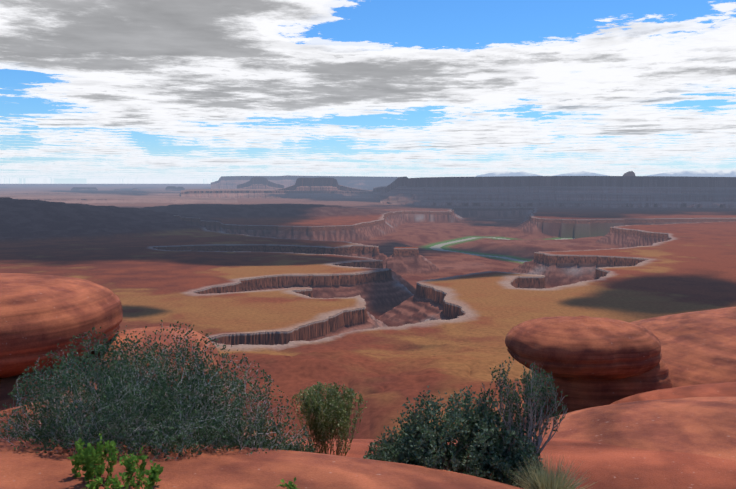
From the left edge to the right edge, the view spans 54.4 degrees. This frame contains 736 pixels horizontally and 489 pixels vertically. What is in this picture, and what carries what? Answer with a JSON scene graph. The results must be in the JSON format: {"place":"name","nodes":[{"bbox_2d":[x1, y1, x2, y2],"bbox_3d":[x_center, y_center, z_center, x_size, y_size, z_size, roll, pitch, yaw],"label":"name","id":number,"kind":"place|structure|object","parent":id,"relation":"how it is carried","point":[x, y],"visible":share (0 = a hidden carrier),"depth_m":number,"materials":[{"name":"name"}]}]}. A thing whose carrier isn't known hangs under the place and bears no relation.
{"place":"outdoors","nodes":[
{"label":"outdoors","id":0,"kind":"place"},
{"bbox_2d":[0,184,735,439],"bbox_3d":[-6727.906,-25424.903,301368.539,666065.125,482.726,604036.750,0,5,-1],"label":"canyon terrain","id":1,"kind":"structure","parent":0,"point":[385,310],"depth_m":3265.44,"materials":[{"name":"brown stone"}]},
{"bbox_2d":[71,187,97,190],"bbox_3d":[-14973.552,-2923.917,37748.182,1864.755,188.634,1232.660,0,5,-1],"label":"mesa","id":2,"kind":"structure","parent":1,"relation":"on","point":[84,189],"depth_m":37508.22,"materials":[{"name":"grey stone"}]},
{"bbox_2d":[0,190,180,194],"bbox_3d":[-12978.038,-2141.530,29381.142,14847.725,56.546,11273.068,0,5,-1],"label":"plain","id":3,"kind":"structure","parent":1,"relation":"on","point":[120,192],"depth_m":27064.34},
{"bbox_2d":[0,195,237,203],"bbox_3d":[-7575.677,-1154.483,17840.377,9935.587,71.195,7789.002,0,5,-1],"label":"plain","id":4,"kind":"structure","parent":1,"relation":"on","point":[108,199],"depth_m":16436.61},
{"bbox_2d":[165,186,176,190],"bbox_3d":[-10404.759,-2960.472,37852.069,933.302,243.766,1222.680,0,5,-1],"label":"butte","id":5,"kind":"object","parent":1,"relation":"on","point":[170,188],"visible":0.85,"depth_m":37615.98,"materials":[{"name":"grey stone"}]},
{"bbox_2d":[237,177,283,188],"bbox_3d":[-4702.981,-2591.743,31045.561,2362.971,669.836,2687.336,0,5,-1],"label":"butte","id":6,"kind":"object","parent":1,"relation":"on","point":[258,183],"visible":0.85,"depth_m":30746.81,"materials":[{"name":"grey stone"}]},
{"bbox_2d":[181,189,372,197],"bbox_3d":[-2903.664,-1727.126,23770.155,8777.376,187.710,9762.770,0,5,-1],"label":"plateau","id":7,"kind":"structure","parent":1,"relation":"on","point":[240,193],"depth_m":20541.30,"materials":[{"name":"grey stone"}]},
{"bbox_2d":[276,177,368,190],"bbox_3d":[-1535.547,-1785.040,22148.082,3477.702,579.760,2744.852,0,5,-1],"label":"mesa","id":8,"kind":"structure","parent":7,"relation":"on","point":[317,184],"depth_m":21816.57,"materials":[{"name":"grey stone"}]},
{"bbox_2d":[211,175,397,189],"bbox_3d":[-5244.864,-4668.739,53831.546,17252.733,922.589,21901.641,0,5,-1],"label":"plateau","id":9,"kind":"structure","parent":1,"relation":"on","point":[356,182],"depth_m":47239.53,"materials":[{"name":"grey stone"}]},
{"bbox_2d":[380,176,735,208],"bbox_3d":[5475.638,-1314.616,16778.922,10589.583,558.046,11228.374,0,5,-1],"label":"plateau","id":10,"kind":"structure","parent":1,"relation":"on","point":[623,191],"depth_m":14400.16,"materials":[{"name":"grey stone"}]},
{"bbox_2d":[623,171,634,175],"bbox_3d":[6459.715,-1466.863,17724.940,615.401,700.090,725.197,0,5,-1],"label":"butte","id":11,"kind":"object","parent":10,"relation":"on","point":[630,173],"visible":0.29,"depth_m":17559.22,"materials":[{"name":"grey stone"}]},
{"bbox_2d":[0,0,735,183],"bbox_3d":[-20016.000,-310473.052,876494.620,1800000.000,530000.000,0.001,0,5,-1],"label":"cloud","id":12,"kind":"structure","parent":0,"point":[163,67],"depth_m":887707.19,"materials":[{"name":"white"}]},
{"bbox_2d":[0,0,735,170],"label":"sky","id":13,"kind":"structure","parent":0,"point":[466,25],"materials":[{"name":"blue"}]},
{"bbox_2d":[373,186,385,199],"bbox_3d":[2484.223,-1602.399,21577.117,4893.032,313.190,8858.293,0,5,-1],"label":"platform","id":14,"kind":"structure","parent":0,"point":[376,193],"depth_m":18739.14,"materials":[{"name":"grey stone"}]},
{"bbox_2d":[254,438,735,488],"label":"rock slab","id":15,"kind":"object","parent":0,"point":[606,466],"visible":0.17,"depth_m":8.89,"materials":[{"name":"red stone"}]},
{"bbox_2d":[0,320,314,461],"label":"shrub","id":16,"kind":"object","parent":15,"relation":"on","point":[134,414],"visible":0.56,"depth_m":6.42,"materials":[{"name":"green plant"}]},
{"bbox_2d":[232,408,283,443],"bbox_3d":[-1.245,2.323,8.117,0.621,0.994,0.622,-4,7,-41],"label":"shrub","id":17,"kind":"object","parent":15,"relation":"on","point":[266,421],"visible":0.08,"depth_m":8.00,"materials":[{"name":"green plant"}]},
{"bbox_2d":[0,438,522,488],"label":"rock slab","id":18,"kind":"object","parent":15,"relation":"on","point":[31,468],"visible":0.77,"depth_m":5.64,"materials":[{"name":"stone"}]},
{"bbox_2d":[67,433,118,484],"bbox_3d":[-2.042,1.653,5.326,0.442,0.443,0.341,4,6,37],"label":"green plant","id":19,"kind":"object","parent":18,"relation":"on","point":[87,460],"visible":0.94,"depth_m":5.27,"materials":[{"name":"green plant"}]},
{"bbox_2d":[83,477,120,488],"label":"green plant","id":20,"kind":"object","parent":18,"relation":"on","point":[93,485],"visible":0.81,"depth_m":5.06,"materials":[{"name":"green plant"}]},
{"bbox_2d":[107,446,163,488],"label":"green plant","id":21,"kind":"object","parent":18,"relation":"on","point":[153,473],"visible":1,"depth_m":5.09,"materials":[{"name":"green plant"}]},
{"bbox_2d":[277,477,297,488],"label":"green plant","id":22,"kind":"object","parent":18,"relation":"on","point":[289,485],"visible":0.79,"depth_m":5.29,"materials":[{"name":"green plant"}]},
{"bbox_2d":[290,381,367,455],"bbox_3d":[-0.473,2.237,8.485,0.935,1.204,1.032,0,5,-1],"label":"shrub","id":23,"kind":"object","parent":15,"relation":"on","point":[336,413],"visible":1,"depth_m":8.36,"materials":[{"name":"green plant"}]},
{"bbox_2d":[363,385,545,487],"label":"shrub","id":24,"kind":"object","parent":15,"relation":"on","point":[421,442],"visible":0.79,"depth_m":6.69,"materials":[{"name":"green plant"}]},
{"bbox_2d":[472,357,567,459],"bbox_3d":[1.476,1.904,6.966,0.865,1.654,0.724,-2,5,-27],"label":"shrub","id":25,"kind":"object","parent":15,"relation":"on","point":[529,393],"visible":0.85,"depth_m":6.91,"materials":[{"name":"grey plant"}]},
{"bbox_2d":[507,449,592,488],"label":"grass clump","id":26,"kind":"object","parent":15,"relation":"on","point":[550,481],"visible":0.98,"depth_m":6.14,"materials":[{"name":"green plant"}]},
{"bbox_2d":[524,397,735,460],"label":"ledge rock","id":27,"kind":"object","parent":15,"relation":"on","point":[704,426],"visible":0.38,"depth_m":10.53,"materials":[{"name":"stone"}]},
{"bbox_2d":[429,237,574,261],"bbox_3d":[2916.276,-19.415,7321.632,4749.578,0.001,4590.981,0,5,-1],"label":"river water","id":28,"kind":"structure","parent":0,"point":[436,247],"depth_m":6763.52,"materials":[{"name":"liquid"}]},
{"bbox_2d":[476,171,541,176],"bbox_3d":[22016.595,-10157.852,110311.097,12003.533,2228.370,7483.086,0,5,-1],"label":"mountain","id":29,"kind":"structure","parent":0,"point":[504,173],"depth_m":109572.07,"materials":[{"name":"grey stone"}]},
{"bbox_2d":[553,171,607,175],"bbox_3d":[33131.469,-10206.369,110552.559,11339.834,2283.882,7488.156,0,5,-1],"label":"mountain","id":30,"kind":"structure","parent":0,"point":[581,173],"depth_m":109871.48,"materials":[{"name":"grey stone"}]},
{"bbox_2d":[534,358,671,414],"bbox_3d":[5.213,3.160,16.008,2.915,1.926,2.466,0,5,-1],"label":"rock pedestal","id":31,"kind":"object","parent":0,"point":[584,393],"visible":0.19,"depth_m":14.87,"materials":[{"name":"brown stone"}]},
{"bbox_2d":[505,316,661,379],"bbox_3d":[4.618,2.185,15.356,3.269,1.306,2.641,-1,5,-10],"label":"boulder","id":32,"kind":"object","parent":31,"relation":"on","point":[582,347],"visible":1,"depth_m":14.39,"materials":[{"name":"brown stone"}]},
{"bbox_2d":[610,382,735,404],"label":"rock ledge","id":33,"kind":"object","parent":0,"point":[726,389],"visible":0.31,"depth_m":12.96,"materials":[{"name":"brown stone"}]},
{"bbox_2d":[630,307,735,387],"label":"rock slab","id":34,"kind":"object","parent":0,"point":[698,347],"visible":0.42,"depth_m":17.13,"materials":[{"name":"stone"}]},
{"bbox_2d":[502,400,545,430],"bbox_3d":[5.955,4.381,16.148,5.637,1.626,4.453,0,5,-1],"label":"rock","id":35,"kind":"object","parent":34,"relation":"on","point":[525,421],"depth_m":15.94,"materials":[{"name":"brown stone"}]},
{"bbox_2d":[647,169,735,176],"bbox_3d":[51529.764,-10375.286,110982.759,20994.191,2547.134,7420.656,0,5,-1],"label":"mountain","id":36,"kind":"structure","parent":0,"point":[716,173],"depth_m":110057.72,"materials":[{"name":"grey stone"}]},
{"bbox_3d":[-6.750,4.224,11.748,10.993,2.046,6.444,0,5,-1],"label":"boulder base","id":37,"kind":"object","parent":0,"visible":0},
{"bbox_2d":[0,356,103,438],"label":"rock","id":38,"kind":"object","parent":37,"relation":"on","point":[6,385],"visible":0.06,"depth_m":10.92,"materials":[{"name":"stone"}]},
{"bbox_2d":[0,273,122,377],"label":"boulder","id":39,"kind":"object","parent":38,"relation":"on","point":[41,316],"visible":0.85,"depth_m":11.41,"materials":[{"name":"stone"}]},
{"bbox_2d":[81,326,219,410],"bbox_3d":[-4.108,2.427,13.554,2.541,1.589,2.803,0,5,-1],"label":"mound rock","id":40,"kind":"object","parent":37,"relation":"on","point":[149,331],"visible":0.25,"depth_m":13.06,"materials":[{"name":"stone"}]}
]}

